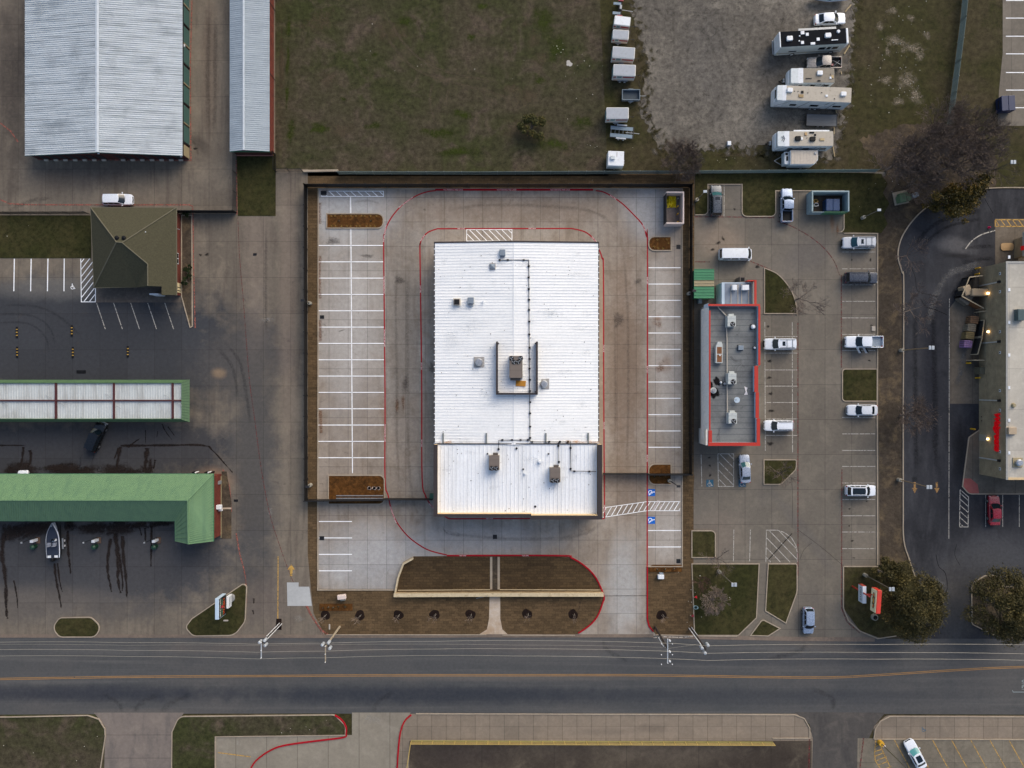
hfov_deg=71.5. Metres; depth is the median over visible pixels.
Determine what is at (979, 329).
pen fence
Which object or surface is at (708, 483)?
access bay square
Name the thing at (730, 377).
rooftop air conditioner
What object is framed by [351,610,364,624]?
sapling
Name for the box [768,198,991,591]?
crack
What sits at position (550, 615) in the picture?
front verge
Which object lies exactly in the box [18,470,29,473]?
parked car
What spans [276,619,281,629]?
pole pit
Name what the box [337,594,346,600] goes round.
monument block
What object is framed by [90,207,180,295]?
office building
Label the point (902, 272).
kerb
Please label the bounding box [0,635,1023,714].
road
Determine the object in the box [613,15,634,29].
cargo trailer
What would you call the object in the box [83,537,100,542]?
pay station
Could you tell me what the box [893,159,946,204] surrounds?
bare tree
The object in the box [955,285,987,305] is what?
trash compactor
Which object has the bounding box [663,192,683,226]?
trash enclosure
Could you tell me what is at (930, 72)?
rough grass lot
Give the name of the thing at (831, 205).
dumpster
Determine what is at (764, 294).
kerb
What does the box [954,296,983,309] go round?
pen fence
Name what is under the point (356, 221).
mulch bed
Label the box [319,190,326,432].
rust stain
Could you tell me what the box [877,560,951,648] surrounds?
oak tree
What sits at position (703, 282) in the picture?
green shed
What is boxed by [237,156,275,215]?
lawn
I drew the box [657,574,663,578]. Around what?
utility box
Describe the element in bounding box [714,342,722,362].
kitchen hood
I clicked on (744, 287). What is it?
roof condenser
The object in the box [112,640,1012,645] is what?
overhead wire
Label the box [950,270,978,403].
loading pad
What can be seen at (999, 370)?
pharmacy building
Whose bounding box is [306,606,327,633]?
faded red line
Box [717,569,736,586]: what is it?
light pole
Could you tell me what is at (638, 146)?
ground
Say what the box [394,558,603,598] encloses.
retaining wall
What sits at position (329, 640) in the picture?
utility pole
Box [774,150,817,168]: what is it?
box trailer
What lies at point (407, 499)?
sliding gate
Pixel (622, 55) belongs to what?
cargo trailer
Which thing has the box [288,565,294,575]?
yellow arrow
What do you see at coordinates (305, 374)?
iron fence
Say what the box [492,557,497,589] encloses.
walk
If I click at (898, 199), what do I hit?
pad transformer
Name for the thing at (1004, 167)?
bare tree
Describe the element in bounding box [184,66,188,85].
roller door
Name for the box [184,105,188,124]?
roller door
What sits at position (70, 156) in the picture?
roller door
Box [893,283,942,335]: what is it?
bare tree
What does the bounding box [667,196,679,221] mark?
enclosure floor
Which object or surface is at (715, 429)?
restaurant building
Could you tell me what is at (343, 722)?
red kerb
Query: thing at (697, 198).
light pole
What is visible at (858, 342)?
pickup truck
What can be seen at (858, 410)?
parked car
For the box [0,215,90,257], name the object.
lawn
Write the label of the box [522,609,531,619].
sapling
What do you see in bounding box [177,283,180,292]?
entry window
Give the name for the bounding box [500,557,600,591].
planting bed
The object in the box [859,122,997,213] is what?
bare dirt
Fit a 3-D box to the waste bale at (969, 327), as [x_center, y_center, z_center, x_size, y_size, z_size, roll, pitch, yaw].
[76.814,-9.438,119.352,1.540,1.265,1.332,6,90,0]
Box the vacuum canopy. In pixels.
[0,379,189,421]
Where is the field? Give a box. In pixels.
[275,0,607,175]
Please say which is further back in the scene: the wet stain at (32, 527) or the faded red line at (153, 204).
the faded red line at (153, 204)
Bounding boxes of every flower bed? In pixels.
[182,216,191,326]
[222,471,230,538]
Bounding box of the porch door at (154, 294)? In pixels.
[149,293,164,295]
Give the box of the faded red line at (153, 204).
[0,0,246,584]
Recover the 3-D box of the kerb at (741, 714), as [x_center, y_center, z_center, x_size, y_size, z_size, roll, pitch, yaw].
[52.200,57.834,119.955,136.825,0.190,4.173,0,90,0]
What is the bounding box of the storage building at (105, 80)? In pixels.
[25,0,189,160]
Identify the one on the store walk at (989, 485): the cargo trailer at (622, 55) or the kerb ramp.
the kerb ramp
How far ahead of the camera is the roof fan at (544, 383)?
113.75 m
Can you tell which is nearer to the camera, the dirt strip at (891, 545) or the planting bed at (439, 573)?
the planting bed at (439, 573)
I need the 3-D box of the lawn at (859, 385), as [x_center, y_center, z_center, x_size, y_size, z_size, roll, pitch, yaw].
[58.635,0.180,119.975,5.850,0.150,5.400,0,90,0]
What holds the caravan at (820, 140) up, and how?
on the gravel lot at (717, 70)
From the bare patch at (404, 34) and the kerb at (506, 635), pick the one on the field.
the bare patch at (404, 34)
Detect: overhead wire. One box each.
[0,648,1015,653]
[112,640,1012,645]
[120,655,988,660]
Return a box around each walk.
[481,597,506,633]
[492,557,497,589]
[599,254,602,515]
[963,431,1023,493]
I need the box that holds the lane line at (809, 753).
[808,738,863,767]
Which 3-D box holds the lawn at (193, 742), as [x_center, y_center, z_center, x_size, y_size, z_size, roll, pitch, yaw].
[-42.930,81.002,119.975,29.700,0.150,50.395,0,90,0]
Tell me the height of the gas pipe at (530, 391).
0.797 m
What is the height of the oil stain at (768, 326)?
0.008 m
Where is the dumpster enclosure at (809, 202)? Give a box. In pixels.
[806,191,848,214]
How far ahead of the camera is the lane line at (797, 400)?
119.99 m
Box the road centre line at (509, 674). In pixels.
[0,666,1023,679]
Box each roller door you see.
[45,155,59,159]
[55,155,69,159]
[65,155,78,159]
[84,155,98,159]
[94,155,107,159]
[133,155,146,159]
[143,155,155,159]
[184,6,188,26]
[184,26,188,46]
[184,47,188,66]
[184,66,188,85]
[184,85,188,105]
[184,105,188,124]
[184,125,188,144]
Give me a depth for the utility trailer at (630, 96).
119.47 m
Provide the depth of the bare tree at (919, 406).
115.08 m
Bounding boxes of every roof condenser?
[731,285,736,290]
[741,285,748,290]
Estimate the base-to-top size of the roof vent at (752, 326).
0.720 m
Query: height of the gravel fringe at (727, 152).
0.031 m
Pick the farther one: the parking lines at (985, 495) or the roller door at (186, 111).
the parking lines at (985, 495)
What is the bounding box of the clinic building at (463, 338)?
[434,241,601,519]
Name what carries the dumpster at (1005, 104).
on the asphalt lot at (1013, 18)
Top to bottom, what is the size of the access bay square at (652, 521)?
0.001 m
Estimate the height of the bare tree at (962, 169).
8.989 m
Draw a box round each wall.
[303,169,338,172]
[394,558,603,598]
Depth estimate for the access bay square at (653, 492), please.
119.96 m
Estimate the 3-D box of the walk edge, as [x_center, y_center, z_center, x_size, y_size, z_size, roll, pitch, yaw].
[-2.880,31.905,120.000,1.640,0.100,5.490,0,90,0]
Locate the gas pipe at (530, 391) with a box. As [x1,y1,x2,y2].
[498,259,595,471]
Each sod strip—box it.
[308,172,693,634]
[648,475,693,634]
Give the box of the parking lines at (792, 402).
[701,187,874,560]
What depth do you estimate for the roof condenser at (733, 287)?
115.84 m
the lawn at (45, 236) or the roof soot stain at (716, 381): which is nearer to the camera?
the roof soot stain at (716, 381)
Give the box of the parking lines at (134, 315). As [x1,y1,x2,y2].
[96,303,173,328]
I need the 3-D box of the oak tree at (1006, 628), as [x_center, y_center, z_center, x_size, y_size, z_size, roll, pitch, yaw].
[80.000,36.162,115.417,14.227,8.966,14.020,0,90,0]
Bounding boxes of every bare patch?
[281,17,848,153]
[878,9,927,103]
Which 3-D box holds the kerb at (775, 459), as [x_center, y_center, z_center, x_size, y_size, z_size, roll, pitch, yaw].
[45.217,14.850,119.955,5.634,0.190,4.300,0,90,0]
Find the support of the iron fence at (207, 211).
on the concrete yard at (174, 588)
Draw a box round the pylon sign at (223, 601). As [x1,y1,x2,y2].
[215,593,234,619]
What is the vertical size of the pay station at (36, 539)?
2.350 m
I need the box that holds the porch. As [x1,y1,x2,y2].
[96,287,181,301]
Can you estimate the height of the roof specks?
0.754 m
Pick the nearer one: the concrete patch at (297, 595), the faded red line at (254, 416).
the concrete patch at (297, 595)
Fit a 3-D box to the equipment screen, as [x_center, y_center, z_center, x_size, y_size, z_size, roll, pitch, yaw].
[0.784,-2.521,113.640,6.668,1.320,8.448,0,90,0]
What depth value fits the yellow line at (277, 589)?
119.99 m
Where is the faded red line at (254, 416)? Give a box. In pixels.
[238,227,322,633]
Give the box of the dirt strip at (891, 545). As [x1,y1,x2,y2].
[878,176,918,637]
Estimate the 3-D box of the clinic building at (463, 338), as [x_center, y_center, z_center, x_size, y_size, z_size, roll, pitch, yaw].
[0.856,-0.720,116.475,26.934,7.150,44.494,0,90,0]
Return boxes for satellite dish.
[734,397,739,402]
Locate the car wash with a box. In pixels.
[0,474,222,543]
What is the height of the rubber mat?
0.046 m
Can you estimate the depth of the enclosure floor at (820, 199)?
119.99 m
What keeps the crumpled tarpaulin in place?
on the enclosure floor at (672, 216)
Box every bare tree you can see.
[661,135,705,182]
[691,576,712,594]
[700,548,732,577]
[700,586,730,615]
[766,461,799,486]
[780,277,829,317]
[869,132,935,180]
[890,117,959,183]
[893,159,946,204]
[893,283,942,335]
[895,393,941,436]
[896,237,929,275]
[914,96,974,154]
[935,130,994,188]
[940,93,1002,166]
[940,104,1019,174]
[985,142,1022,187]
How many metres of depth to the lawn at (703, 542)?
119.90 m
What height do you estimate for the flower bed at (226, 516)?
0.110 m
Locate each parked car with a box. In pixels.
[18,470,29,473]
[102,192,133,205]
[709,185,723,216]
[738,454,751,482]
[763,337,796,350]
[763,419,793,431]
[813,11,845,26]
[841,235,875,249]
[844,270,877,284]
[845,484,875,497]
[846,403,877,416]
[903,738,926,767]
[986,495,1001,524]
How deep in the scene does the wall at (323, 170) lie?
119.50 m
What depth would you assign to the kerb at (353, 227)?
119.82 m
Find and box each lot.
[318,189,681,635]
[633,0,855,159]
[694,172,884,638]
[833,0,1023,186]
[897,189,1023,638]
[998,0,1023,125]
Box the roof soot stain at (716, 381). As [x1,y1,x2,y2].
[711,377,719,398]
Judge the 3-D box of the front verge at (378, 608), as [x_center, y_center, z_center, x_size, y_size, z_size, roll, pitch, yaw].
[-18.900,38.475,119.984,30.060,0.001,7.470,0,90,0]
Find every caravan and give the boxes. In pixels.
[766,130,832,150]
[770,85,851,109]
[779,68,833,86]
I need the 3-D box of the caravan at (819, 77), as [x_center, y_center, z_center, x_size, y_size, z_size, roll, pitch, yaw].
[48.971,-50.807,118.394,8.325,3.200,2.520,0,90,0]
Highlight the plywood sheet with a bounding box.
[516,381,525,386]
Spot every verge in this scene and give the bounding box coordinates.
[0,714,104,767]
[311,590,488,633]
[501,597,602,633]
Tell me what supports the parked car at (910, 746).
on the parking
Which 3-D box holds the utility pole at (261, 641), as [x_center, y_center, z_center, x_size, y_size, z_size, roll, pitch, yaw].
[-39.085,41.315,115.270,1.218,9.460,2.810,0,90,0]
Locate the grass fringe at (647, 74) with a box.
[624,0,862,165]
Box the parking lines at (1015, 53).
[1006,0,1023,107]
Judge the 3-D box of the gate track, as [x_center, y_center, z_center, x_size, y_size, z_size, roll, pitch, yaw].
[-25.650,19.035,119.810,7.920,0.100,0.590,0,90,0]
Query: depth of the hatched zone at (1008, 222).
119.98 m
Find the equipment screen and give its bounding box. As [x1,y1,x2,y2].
[496,342,537,394]
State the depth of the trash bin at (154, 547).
119.02 m
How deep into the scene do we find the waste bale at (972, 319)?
118.74 m
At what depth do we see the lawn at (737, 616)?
119.90 m
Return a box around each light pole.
[301,299,311,304]
[667,479,680,487]
[694,190,706,201]
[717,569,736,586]
[860,209,880,219]
[863,573,894,590]
[877,740,905,767]
[896,478,931,488]
[899,346,933,351]
[983,160,1015,173]
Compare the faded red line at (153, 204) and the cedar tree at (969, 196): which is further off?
the faded red line at (153, 204)
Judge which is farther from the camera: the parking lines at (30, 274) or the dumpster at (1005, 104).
the parking lines at (30, 274)
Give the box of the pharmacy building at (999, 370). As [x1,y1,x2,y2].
[974,232,1023,479]
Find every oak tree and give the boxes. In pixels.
[869,556,903,589]
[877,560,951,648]
[960,562,1023,649]
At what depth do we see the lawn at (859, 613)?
119.90 m
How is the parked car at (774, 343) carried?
on the lot at (827, 434)
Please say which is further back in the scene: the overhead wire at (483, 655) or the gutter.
the gutter
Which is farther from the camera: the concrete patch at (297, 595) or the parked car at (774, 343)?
the concrete patch at (297, 595)
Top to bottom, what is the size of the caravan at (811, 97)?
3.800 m
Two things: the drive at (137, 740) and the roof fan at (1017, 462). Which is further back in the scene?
the drive at (137, 740)
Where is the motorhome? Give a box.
[772,27,848,55]
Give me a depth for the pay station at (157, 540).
119.44 m
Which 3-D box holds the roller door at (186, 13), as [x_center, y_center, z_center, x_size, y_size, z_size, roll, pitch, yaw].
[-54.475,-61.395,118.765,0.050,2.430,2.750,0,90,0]
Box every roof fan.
[474,357,483,367]
[540,379,548,388]
[1013,458,1022,466]
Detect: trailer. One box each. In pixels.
[45,525,65,554]
[605,107,632,124]
[606,151,624,169]
[610,124,638,140]
[611,29,634,45]
[611,46,639,63]
[612,64,640,82]
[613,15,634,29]
[622,89,639,103]
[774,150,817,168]
[799,114,837,126]
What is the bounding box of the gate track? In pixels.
[336,495,382,498]
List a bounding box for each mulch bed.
[319,604,352,610]
[327,214,382,226]
[329,476,383,503]
[649,237,670,249]
[649,465,670,483]
[649,565,681,571]
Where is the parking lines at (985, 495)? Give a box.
[949,299,1019,526]
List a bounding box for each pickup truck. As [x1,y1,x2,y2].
[779,188,794,222]
[805,55,841,69]
[844,335,883,352]
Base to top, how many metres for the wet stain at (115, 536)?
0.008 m
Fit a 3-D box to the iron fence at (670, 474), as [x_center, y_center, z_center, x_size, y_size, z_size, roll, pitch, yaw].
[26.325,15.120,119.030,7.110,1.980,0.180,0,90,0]
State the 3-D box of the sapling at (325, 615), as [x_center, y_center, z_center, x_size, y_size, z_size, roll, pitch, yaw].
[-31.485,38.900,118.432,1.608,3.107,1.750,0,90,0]
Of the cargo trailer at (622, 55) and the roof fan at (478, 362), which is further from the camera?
the cargo trailer at (622, 55)
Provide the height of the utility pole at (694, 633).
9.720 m
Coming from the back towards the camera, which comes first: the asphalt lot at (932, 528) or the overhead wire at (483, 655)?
the asphalt lot at (932, 528)
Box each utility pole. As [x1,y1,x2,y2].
[258,623,281,658]
[321,626,340,662]
[654,626,672,664]
[689,627,709,654]
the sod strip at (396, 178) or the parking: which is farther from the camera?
the sod strip at (396, 178)
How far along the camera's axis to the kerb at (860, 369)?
119.86 m
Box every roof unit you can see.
[1006,427,1016,434]
[1013,309,1023,321]
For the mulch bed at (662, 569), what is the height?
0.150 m
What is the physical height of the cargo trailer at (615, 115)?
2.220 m
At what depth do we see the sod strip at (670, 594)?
119.99 m
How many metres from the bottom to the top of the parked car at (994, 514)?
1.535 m
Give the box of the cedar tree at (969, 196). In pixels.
[921,167,995,224]
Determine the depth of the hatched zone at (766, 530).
119.99 m
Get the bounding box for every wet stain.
[0,424,254,618]
[3,459,172,540]
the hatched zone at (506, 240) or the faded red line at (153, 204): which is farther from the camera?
the faded red line at (153, 204)
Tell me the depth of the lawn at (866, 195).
119.90 m
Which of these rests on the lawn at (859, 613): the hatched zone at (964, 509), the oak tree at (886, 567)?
the oak tree at (886, 567)
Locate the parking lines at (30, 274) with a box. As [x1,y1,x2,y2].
[13,259,64,290]
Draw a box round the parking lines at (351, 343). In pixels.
[318,197,680,570]
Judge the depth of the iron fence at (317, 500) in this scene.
118.45 m
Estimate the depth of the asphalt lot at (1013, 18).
119.99 m
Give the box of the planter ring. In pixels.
[871,614,877,620]
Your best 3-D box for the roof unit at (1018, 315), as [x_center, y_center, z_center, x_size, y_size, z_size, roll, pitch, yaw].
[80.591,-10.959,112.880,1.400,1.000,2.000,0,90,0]
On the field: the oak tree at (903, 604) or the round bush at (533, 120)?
the round bush at (533, 120)
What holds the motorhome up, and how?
on the gravel lot at (717, 70)
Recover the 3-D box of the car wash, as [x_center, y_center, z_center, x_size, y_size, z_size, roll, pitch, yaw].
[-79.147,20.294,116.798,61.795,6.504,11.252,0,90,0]
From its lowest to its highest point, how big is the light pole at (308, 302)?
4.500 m
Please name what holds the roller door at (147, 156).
in the storage building at (105, 80)
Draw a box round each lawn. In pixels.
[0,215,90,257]
[55,618,98,636]
[172,716,344,767]
[187,585,245,634]
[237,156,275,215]
[692,531,714,556]
[692,564,758,634]
[695,173,888,232]
[752,621,778,634]
[765,269,796,312]
[765,460,795,483]
[766,564,796,621]
[843,370,876,400]
[844,561,926,637]
[972,576,1015,637]
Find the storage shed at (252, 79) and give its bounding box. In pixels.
[230,0,274,155]
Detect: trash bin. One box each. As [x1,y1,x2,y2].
[29,544,37,549]
[91,544,98,549]
[151,544,157,549]
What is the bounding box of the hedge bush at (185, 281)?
[181,277,187,285]
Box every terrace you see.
[397,714,812,767]
[874,715,1023,738]
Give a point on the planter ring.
(874, 617)
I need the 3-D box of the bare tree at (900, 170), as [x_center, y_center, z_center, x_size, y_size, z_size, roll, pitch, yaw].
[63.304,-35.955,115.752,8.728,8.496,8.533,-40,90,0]
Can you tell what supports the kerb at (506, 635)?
on the road
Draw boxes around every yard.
[0,0,324,634]
[409,741,811,767]
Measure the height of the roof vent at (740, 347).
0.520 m
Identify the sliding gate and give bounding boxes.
[383,498,432,499]
[603,473,648,474]
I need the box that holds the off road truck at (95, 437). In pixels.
[83,422,107,452]
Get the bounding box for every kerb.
[0,715,105,767]
[54,617,99,637]
[171,714,345,767]
[181,215,192,327]
[186,584,246,635]
[250,714,411,767]
[317,188,682,590]
[326,213,383,228]
[326,634,736,636]
[328,475,384,504]
[416,713,1023,739]
[435,189,653,633]
[648,236,671,250]
[648,463,671,484]
[691,530,715,557]
[691,563,759,635]
[695,184,877,233]
[750,620,780,635]
[763,459,796,484]
[764,268,797,313]
[765,563,797,623]
[842,369,877,401]
[843,233,895,638]
[897,187,1023,574]
[962,430,978,493]
[971,575,1008,634]
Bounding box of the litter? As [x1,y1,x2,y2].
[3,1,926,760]
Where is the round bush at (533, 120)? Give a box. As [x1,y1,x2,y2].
[516,112,546,140]
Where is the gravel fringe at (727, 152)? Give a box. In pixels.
[629,0,857,160]
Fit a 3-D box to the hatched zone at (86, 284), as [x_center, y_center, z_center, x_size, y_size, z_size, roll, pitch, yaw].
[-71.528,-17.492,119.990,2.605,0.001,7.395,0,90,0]
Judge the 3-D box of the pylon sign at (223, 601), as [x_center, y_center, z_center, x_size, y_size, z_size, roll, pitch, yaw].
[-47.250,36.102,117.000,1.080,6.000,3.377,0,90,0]
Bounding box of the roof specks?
[438,255,593,510]
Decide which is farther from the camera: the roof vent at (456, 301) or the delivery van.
the delivery van
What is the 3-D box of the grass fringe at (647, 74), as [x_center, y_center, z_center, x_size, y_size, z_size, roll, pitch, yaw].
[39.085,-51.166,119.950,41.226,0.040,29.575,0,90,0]
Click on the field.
(499, 53)
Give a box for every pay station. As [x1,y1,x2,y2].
[21,537,39,542]
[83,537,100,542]
[144,537,160,542]
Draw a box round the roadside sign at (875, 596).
[851,584,881,613]
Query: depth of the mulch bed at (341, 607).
119.92 m
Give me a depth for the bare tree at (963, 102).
114.11 m
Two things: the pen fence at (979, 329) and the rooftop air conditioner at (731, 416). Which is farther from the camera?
the pen fence at (979, 329)
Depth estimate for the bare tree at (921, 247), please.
116.61 m
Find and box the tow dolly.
[613,0,632,15]
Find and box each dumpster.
[823,199,839,211]
[995,95,1015,113]
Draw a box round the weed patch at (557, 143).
[286,4,589,154]
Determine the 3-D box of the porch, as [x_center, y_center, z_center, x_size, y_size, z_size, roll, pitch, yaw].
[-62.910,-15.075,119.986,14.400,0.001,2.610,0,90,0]
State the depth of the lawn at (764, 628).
119.90 m
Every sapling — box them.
[318,611,329,621]
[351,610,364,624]
[394,610,403,623]
[428,610,439,619]
[465,610,475,621]
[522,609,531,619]
[568,609,577,622]
[656,610,667,623]
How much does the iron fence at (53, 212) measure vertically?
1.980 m
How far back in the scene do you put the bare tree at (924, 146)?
113.27 m
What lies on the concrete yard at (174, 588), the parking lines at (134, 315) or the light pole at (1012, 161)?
the parking lines at (134, 315)
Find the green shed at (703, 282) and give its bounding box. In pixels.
[690,269,713,299]
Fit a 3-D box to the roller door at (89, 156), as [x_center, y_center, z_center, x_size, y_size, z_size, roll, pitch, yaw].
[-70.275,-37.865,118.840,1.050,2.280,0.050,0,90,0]
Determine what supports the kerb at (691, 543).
on the lot at (827, 434)
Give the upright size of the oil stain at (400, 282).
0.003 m
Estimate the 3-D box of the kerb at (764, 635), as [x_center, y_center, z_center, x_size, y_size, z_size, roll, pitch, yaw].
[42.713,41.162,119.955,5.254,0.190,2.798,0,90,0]
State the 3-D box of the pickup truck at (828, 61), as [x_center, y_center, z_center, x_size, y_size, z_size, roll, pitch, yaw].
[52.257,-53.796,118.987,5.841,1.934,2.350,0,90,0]
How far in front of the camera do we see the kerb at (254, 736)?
119.86 m
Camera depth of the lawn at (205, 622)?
119.90 m
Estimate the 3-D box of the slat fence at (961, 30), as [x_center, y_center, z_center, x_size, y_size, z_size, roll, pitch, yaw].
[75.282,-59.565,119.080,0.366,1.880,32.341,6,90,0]
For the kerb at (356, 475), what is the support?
on the parking lot at (381, 547)
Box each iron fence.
[0,211,88,214]
[177,210,235,212]
[232,155,236,212]
[272,151,302,171]
[303,183,692,501]
[305,498,383,501]
[648,473,690,475]
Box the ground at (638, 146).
[182,0,1023,737]
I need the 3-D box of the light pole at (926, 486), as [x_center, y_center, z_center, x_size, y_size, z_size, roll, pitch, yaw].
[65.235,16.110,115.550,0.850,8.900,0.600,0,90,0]
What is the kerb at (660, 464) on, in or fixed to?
on the parking lot at (381, 547)
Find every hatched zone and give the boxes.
[80,259,95,301]
[321,191,679,517]
[718,454,797,561]
[874,740,888,767]
[959,491,968,526]
[995,219,1023,226]
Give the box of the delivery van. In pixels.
[718,247,751,260]
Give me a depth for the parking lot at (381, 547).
119.97 m
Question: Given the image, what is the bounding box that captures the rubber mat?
[76,370,85,372]
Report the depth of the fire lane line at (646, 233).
119.96 m
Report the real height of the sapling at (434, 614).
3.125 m
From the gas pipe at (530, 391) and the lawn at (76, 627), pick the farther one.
the lawn at (76, 627)
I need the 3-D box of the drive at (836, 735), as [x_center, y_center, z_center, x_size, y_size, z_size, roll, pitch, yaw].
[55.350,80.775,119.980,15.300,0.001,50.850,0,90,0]
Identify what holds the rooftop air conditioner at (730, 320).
on the restaurant building at (715, 429)
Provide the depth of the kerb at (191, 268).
119.86 m
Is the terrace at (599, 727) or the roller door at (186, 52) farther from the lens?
the terrace at (599, 727)
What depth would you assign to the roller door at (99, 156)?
118.81 m
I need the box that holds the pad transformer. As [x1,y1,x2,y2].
[892,190,910,205]
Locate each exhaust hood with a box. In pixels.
[468,297,473,305]
[499,249,504,257]
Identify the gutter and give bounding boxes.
[0,634,874,641]
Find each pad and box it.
[216,713,409,767]
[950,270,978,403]
[995,219,1023,263]
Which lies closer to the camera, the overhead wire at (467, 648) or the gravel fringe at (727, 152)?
the overhead wire at (467, 648)
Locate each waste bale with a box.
[959,340,972,347]
[961,332,974,339]
[963,324,976,331]
[965,316,978,323]
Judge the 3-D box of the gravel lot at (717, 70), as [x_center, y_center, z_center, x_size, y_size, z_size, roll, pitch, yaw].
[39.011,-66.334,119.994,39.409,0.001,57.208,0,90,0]
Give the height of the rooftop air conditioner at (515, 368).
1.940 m
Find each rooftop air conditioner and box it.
[489,453,499,470]
[509,356,522,380]
[549,465,559,482]
[725,314,735,326]
[726,371,735,383]
[726,410,736,423]
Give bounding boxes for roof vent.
[453,298,460,305]
[737,345,743,350]
[750,324,754,329]
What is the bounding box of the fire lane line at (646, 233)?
[383,190,647,565]
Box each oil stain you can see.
[194,148,872,541]
[330,240,636,387]
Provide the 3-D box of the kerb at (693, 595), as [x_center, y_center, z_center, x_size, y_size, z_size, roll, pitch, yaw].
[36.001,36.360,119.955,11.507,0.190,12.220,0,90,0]
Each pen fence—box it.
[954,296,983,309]
[955,277,969,296]
[970,337,982,354]
[975,320,984,337]
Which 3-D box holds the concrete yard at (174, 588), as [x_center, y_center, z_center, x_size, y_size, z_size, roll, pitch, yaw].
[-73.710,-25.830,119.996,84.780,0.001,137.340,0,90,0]
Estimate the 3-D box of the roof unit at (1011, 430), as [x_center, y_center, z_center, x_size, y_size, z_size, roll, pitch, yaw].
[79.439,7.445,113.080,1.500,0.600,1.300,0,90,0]
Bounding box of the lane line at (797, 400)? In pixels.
[695,216,858,631]
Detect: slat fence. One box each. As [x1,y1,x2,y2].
[336,169,878,174]
[947,0,967,123]
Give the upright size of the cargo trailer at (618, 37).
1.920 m
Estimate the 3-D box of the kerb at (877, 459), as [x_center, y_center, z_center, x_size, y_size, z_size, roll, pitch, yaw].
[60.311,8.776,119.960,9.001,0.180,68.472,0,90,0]
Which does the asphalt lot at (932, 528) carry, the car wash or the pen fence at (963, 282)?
the pen fence at (963, 282)
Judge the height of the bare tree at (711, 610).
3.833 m
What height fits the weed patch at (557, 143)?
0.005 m
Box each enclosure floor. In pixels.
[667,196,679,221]
[813,195,841,211]
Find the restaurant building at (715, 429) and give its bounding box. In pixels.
[699,277,759,445]
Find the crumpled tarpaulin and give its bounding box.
[667,196,676,207]
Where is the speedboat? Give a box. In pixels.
[46,522,59,561]
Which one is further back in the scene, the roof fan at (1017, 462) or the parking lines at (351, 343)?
the parking lines at (351, 343)
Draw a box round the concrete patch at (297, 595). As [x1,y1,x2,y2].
[287,582,311,605]
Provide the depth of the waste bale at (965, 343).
118.75 m
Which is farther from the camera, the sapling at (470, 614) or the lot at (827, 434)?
the lot at (827, 434)
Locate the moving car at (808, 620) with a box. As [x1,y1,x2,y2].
[801,607,815,633]
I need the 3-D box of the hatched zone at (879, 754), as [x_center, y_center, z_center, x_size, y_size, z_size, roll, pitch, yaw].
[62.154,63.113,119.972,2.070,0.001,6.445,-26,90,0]
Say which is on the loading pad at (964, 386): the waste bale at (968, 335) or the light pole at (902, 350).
the waste bale at (968, 335)
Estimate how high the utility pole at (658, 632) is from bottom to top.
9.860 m
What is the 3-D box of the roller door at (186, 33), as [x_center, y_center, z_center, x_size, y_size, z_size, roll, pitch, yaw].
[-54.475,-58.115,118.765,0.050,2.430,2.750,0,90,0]
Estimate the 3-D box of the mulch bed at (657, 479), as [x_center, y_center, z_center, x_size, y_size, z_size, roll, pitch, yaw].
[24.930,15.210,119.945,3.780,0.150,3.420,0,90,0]
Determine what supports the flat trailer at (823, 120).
on the gravel lot at (717, 70)
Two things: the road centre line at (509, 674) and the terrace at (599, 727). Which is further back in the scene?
the terrace at (599, 727)
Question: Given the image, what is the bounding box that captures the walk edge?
[490,557,499,588]
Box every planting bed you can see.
[397,557,489,589]
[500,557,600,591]
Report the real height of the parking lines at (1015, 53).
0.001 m
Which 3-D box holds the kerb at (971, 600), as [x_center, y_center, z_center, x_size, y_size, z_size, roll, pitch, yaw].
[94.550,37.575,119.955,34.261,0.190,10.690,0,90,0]
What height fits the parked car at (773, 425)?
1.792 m
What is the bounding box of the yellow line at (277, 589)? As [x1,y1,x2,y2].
[277,556,278,618]
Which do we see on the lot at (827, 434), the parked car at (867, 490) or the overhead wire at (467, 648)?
the parked car at (867, 490)
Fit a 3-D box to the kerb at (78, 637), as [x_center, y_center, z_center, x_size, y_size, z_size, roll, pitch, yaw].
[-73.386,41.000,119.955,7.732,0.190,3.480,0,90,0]
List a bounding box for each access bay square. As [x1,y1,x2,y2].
[648,489,654,495]
[648,517,654,523]
[706,480,712,486]
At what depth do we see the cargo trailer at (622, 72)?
117.72 m
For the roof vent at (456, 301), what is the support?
on the clinic building at (463, 338)
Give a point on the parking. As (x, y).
(966, 750)
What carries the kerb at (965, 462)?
on the asphalt lot at (932, 528)
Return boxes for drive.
[95,713,182,767]
[795,712,884,767]
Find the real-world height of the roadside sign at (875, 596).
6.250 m
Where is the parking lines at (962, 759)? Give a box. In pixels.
[894,740,1023,767]
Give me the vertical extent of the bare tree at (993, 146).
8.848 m
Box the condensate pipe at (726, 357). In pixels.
[718,306,727,411]
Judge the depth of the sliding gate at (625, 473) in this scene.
118.61 m
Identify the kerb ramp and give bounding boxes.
[963,479,978,492]
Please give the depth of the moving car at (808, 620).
118.64 m
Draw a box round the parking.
[857,738,1023,767]
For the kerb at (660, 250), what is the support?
on the parking lot at (381, 547)
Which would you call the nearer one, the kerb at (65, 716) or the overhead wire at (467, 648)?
the overhead wire at (467, 648)
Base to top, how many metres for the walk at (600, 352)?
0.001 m
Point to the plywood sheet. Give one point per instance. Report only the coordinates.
(520, 383)

